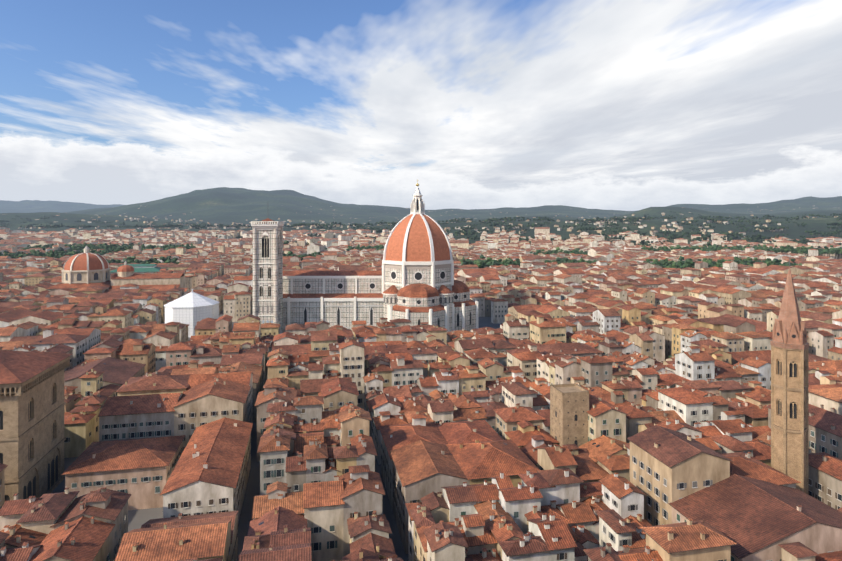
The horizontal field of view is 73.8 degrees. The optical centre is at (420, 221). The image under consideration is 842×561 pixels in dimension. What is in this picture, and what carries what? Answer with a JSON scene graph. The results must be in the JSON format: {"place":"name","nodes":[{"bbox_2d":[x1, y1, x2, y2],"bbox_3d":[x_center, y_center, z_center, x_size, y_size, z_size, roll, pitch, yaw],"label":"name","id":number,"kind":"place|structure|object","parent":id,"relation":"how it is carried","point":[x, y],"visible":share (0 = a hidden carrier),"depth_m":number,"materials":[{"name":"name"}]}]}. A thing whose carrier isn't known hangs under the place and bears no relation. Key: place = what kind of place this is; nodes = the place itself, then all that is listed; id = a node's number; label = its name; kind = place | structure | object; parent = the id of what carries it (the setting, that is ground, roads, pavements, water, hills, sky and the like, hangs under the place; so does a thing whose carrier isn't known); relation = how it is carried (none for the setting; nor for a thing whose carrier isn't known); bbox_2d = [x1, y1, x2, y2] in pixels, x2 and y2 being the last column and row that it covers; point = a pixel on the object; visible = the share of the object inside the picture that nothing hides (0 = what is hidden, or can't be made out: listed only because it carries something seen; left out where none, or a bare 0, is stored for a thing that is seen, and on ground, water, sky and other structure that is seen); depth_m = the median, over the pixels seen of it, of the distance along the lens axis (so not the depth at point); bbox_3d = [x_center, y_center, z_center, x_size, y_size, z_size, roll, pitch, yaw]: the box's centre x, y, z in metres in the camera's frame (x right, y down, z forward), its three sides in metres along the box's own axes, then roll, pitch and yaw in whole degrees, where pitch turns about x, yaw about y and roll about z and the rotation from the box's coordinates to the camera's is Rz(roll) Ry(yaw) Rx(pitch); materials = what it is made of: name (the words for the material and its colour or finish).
{"place":"outdoors","nodes":[
{"label":"outdoors","id":0,"kind":"place"},
{"bbox_2d":[0,187,841,250],"bbox_3d":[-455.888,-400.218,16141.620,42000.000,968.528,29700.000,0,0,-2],"label":"hills","id":1,"kind":"structure","parent":0,"point":[223,205],"depth_m":7116.51,"materials":[{"name":"green plant"}]},
{"bbox_2d":[0,212,837,243],"bbox_3d":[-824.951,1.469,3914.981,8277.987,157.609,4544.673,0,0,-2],"label":"hillside houses","id":2,"kind":"structure","parent":1,"relation":"on","point":[663,228],"depth_m":2691.15,"materials":[{"name":"paint"}]},
{"bbox_2d":[0,0,841,210],"label":"sky","id":3,"kind":"structure","parent":0,"point":[624,105],"materials":[{"name":"white"}]},
{"bbox_2d":[52,256,841,560],"bbox_3d":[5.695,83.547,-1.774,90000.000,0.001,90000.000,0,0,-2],"label":"ground","id":4,"kind":"structure","parent":0,"point":[137,519],"depth_m":164.16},
{"bbox_2d":[0,350,71,500],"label":"church","id":5,"kind":"structure","parent":4,"relation":"on","point":[32,437],"depth_m":162.46,"materials":[{"name":"stone"}]},
{"bbox_2d":[46,246,184,290],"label":"domed church","id":6,"kind":"structure","parent":4,"relation":"on","point":[86,268],"depth_m":585.19,"materials":[{"name":"paint"}]},
{"bbox_2d":[110,264,168,273],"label":"market hall","id":7,"kind":"structure","parent":4,"relation":"on","point":[145,268],"depth_m":739.04,"materials":[{"name":"paint"}]},
{"bbox_2d":[164,289,219,336],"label":"baptistery","id":8,"kind":"structure","parent":4,"relation":"on","point":[192,308],"depth_m":409.92,"materials":[{"name":"white stone"}]},
{"bbox_2d":[251,218,283,333],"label":"campanile","id":9,"kind":"structure","parent":4,"relation":"on","point":[267,270],"depth_m":387.51,"materials":[{"name":"stone"}]},
{"bbox_2d":[283,179,478,332],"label":"cathedral","id":10,"kind":"structure","parent":4,"relation":"on","point":[414,282],"depth_m":406.53,"materials":[{"name":"stone"}]},
{"bbox_2d":[0,211,841,357],"bbox_3d":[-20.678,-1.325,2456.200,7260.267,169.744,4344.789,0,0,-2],"label":"trees","id":11,"kind":"object","parent":4,"relation":"on","point":[60,252],"visible":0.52,"depth_m":1727.11,"materials":[{"name":"green plant"}]},
{"bbox_2d":[0,247,841,560],"bbox_3d":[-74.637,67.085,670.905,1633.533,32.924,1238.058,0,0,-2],"label":"city buildings","id":12,"kind":"structure","parent":4,"relation":"on","point":[670,459],"depth_m":188.21,"materials":[{"name":"tile"}]},
{"bbox_2d":[0,227,841,256],"bbox_3d":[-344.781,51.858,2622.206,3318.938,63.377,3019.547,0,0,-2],"label":"city","id":13,"kind":"object","parent":4,"relation":"on","point":[13,241],"visible":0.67,"depth_m":1708.86,"materials":[{"name":"paint"}]},
{"bbox_2d":[550,383,588,446],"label":"stone tower","id":14,"kind":"structure","parent":4,"relation":"on","point":[569,406],"depth_m":175.53,"materials":[{"name":"beige stone"}]},
{"bbox_2d":[770,257,808,494],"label":"church bell tower","id":15,"kind":"structure","parent":0,"point":[789,344],"depth_m":148.44,"materials":[{"name":"stone"}]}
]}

